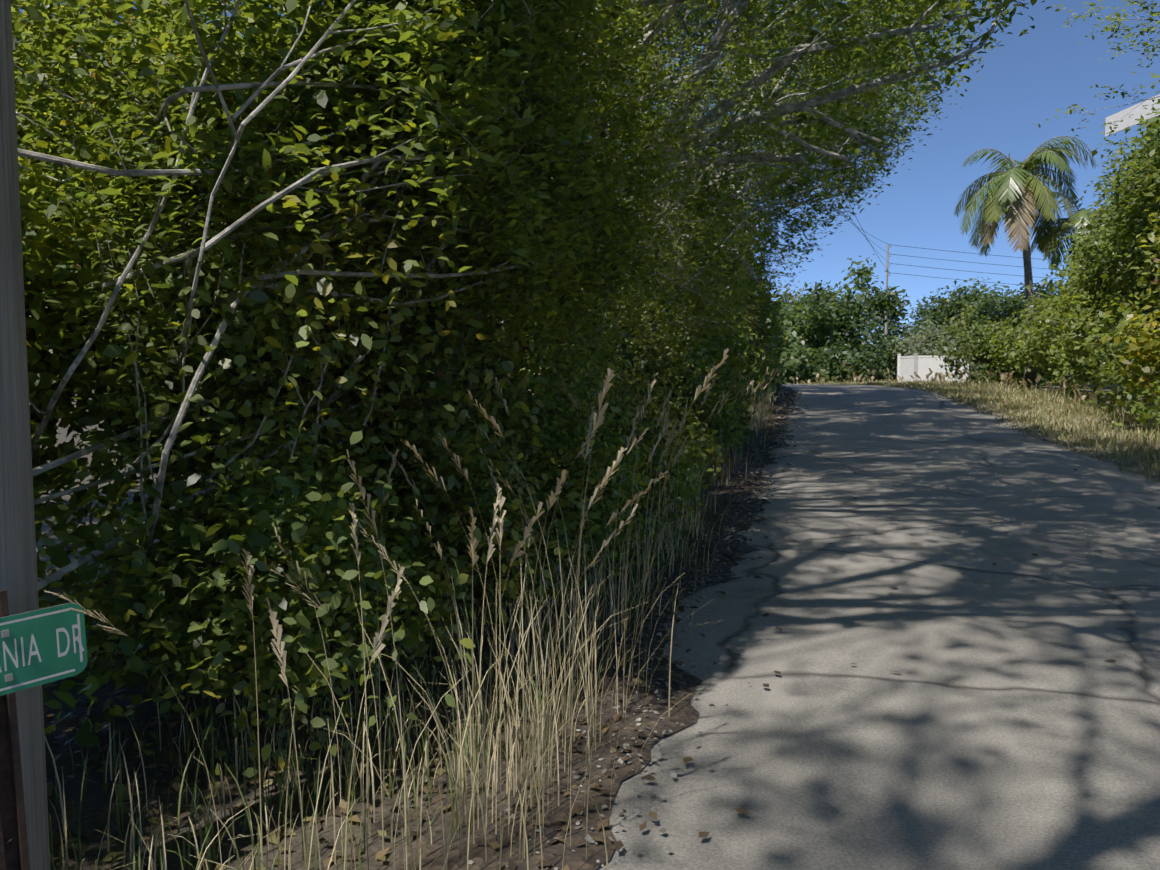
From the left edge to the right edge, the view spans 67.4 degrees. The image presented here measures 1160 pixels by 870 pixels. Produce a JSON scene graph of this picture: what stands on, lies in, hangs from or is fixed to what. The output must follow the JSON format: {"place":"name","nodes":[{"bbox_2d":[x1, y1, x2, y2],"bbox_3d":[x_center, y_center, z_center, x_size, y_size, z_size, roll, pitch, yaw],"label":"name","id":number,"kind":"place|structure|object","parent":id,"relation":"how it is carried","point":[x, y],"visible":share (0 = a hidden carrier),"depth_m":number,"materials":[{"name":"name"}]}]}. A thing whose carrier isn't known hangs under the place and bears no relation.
{"place":"outdoors","nodes":[
{"label":"outdoors","id":0,"kind":"place"},
{"bbox_2d":[19,0,1159,349],"label":"sky","id":1,"kind":"structure","parent":0,"point":[1037,73],"materials":[{"name":"blue"}]},
{"bbox_2d":[36,386,1159,869],"bbox_3d":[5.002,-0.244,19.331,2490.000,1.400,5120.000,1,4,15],"label":"ground","id":2,"kind":"structure","parent":0,"point":[100,796],"depth_m":3.52,"materials":[{"name":"soil"}]},
{"bbox_2d":[0,590,29,869],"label":"sign post","id":3,"kind":"object","parent":2,"relation":"on","point":[14,852],"visible":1,"depth_m":2.16,"materials":[{"name":"brown metal"}]},
{"bbox_2d":[1,603,67,681],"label":"sign blade back","id":4,"kind":"object","parent":3,"relation":"attached to","point":[5,633],"visible":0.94,"depth_m":2.11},
{"bbox_2d":[0,603,86,695],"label":"street sign","id":5,"kind":"object","parent":3,"relation":"attached to","point":[42,629],"visible":0.8,"depth_m":2.18,"materials":[{"name":"green metal"}]},
{"bbox_2d":[0,608,82,690],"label":"sign border","id":6,"kind":"object","parent":5,"relation":"attached to","point":[50,676],"visible":0.89,"depth_m":2.18,"materials":[{"name":"white paint"}]},
{"bbox_2d":[0,624,83,671],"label":"sign lettering","id":7,"kind":"object","parent":5,"relation":"attached to","point":[31,653],"visible":1,"depth_m":2.16},
{"bbox_2d":[0,0,50,869],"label":"post","id":8,"kind":"object","parent":2,"relation":"on","point":[18,573],"visible":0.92,"depth_m":2.29,"materials":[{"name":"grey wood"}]},
{"bbox_2d":[11,0,754,823],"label":"shrub leaves","id":9,"kind":"object","parent":2,"relation":"on","point":[173,602],"visible":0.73,"depth_m":3.91,"materials":[{"name":"green plant"}]},
{"bbox_2d":[42,435,747,869],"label":"dead leaves","id":10,"kind":"object","parent":2,"relation":"on","point":[176,783],"visible":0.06,"depth_m":3.53,"materials":[{"name":"brown plant"}]},
{"bbox_2d":[8,348,1159,869],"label":"grass","id":11,"kind":"structure","parent":2,"relation":"on","point":[986,392],"depth_m":3.52,"materials":[{"name":"beige plant"}]},
{"bbox_2d":[11,0,1159,589],"bbox_3d":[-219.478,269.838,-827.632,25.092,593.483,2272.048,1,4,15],"label":"tree","id":12,"kind":"object","parent":2,"relation":"on","point":[503,66],"depth_m":3.95,"materials":[{"name":"green plant"}]},
{"bbox_2d":[12,0,1159,559],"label":"shrub leaves","id":13,"kind":"object","parent":2,"relation":"on","point":[738,354],"visible":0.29,"depth_m":12.37,"materials":[{"name":"green plant"}]},
{"bbox_2d":[13,50,1158,470],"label":"leaves","id":14,"kind":"object","parent":2,"relation":"on","point":[101,388],"depth_m":5.36,"materials":[{"name":"green plant"}]},
{"bbox_2d":[30,0,1159,425],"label":"shrub leaves","id":15,"kind":"object","parent":2,"relation":"on","point":[824,334],"visible":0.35,"depth_m":31.55,"materials":[{"name":"green plant"}]},
{"bbox_2d":[396,390,796,869],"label":"verge","id":16,"kind":"structure","parent":2,"relation":"on","point":[685,712],"depth_m":3.86,"materials":[{"name":"brown soil"}]},
{"bbox_2d":[885,244,890,341],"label":"utility pole","id":17,"kind":"object","parent":2,"relation":"on","point":[888,256],"visible":0.38,"depth_m":71.16,"materials":[{"name":"brown wood"}]},
{"bbox_2d":[678,0,1058,286],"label":"power lines","id":18,"kind":"object","parent":17,"relation":"attached to","point":[684,25],"visible":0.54,"depth_m":71.03,"materials":[{"name":"black metal"}]},
{"bbox_2d":[897,353,968,382],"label":"fence","id":19,"kind":"object","parent":2,"relation":"on","point":[907,366],"visible":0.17,"depth_m":51.50,"materials":[{"name":"paint"}]},
{"bbox_2d":[879,385,1159,482],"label":"road edge dirt","id":20,"kind":"structure","parent":2,"relation":"on","point":[1129,468],"depth_m":15.62,"materials":[{"name":"soil"}]},
{"bbox_2d":[954,136,1097,387],"bbox_3d":[19.744,-7.535,38.992,5.644,10.804,5.386,1,4,15],"label":"tall palm","id":21,"kind":"object","parent":2,"relation":"on","point":[1029,207],"depth_m":37.83,"materials":[{"name":"green plant"}]},
{"bbox_2d":[958,136,1089,249],"bbox_3d":[19.409,-10.464,38.546,5.319,4.935,4.818,-2,4,-27],"label":"tall palm rachis","id":22,"kind":"object","parent":21,"relation":"attached to","point":[1031,174],"visible":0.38,"depth_m":37.95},
{"bbox_2d":[1030,192,1109,386],"bbox_3d":[22.589,-6.510,39.080,4.758,8.711,4.136,1,4,15],"label":"palm tree","id":23,"kind":"object","parent":2,"relation":"on","point":[1061,232],"depth_m":38.82,"materials":[{"name":"green plant"}]},
{"bbox_2d":[1031,193,1108,259],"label":"palm fronds","id":24,"kind":"object","parent":23,"relation":"attached to","point":[1062,224],"visible":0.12,"depth_m":38.84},
{"bbox_2d":[595,384,1159,869],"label":"road","id":25,"kind":"structure","parent":0,"point":[1007,718],"depth_m":4.71,"materials":[{"name":"grey asphalt"}]},
{"bbox_2d":[339,385,1159,869],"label":"fallen leaves","id":26,"kind":"object","parent":25,"relation":"on","point":[579,841],"visible":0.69,"depth_m":4.83,"materials":[{"name":"brown plant"}]},
{"bbox_2d":[468,388,1159,869],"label":"road edge grit","id":27,"kind":"object","parent":25,"relation":"on","point":[664,614],"visible":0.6,"depth_m":6.48,"materials":[{"name":"gravel"}]},
{"bbox_2d":[1105,94,1159,136],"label":"house fascia trim","id":28,"kind":"structure","parent":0,"point":[1138,111],"depth_m":31.39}
]}

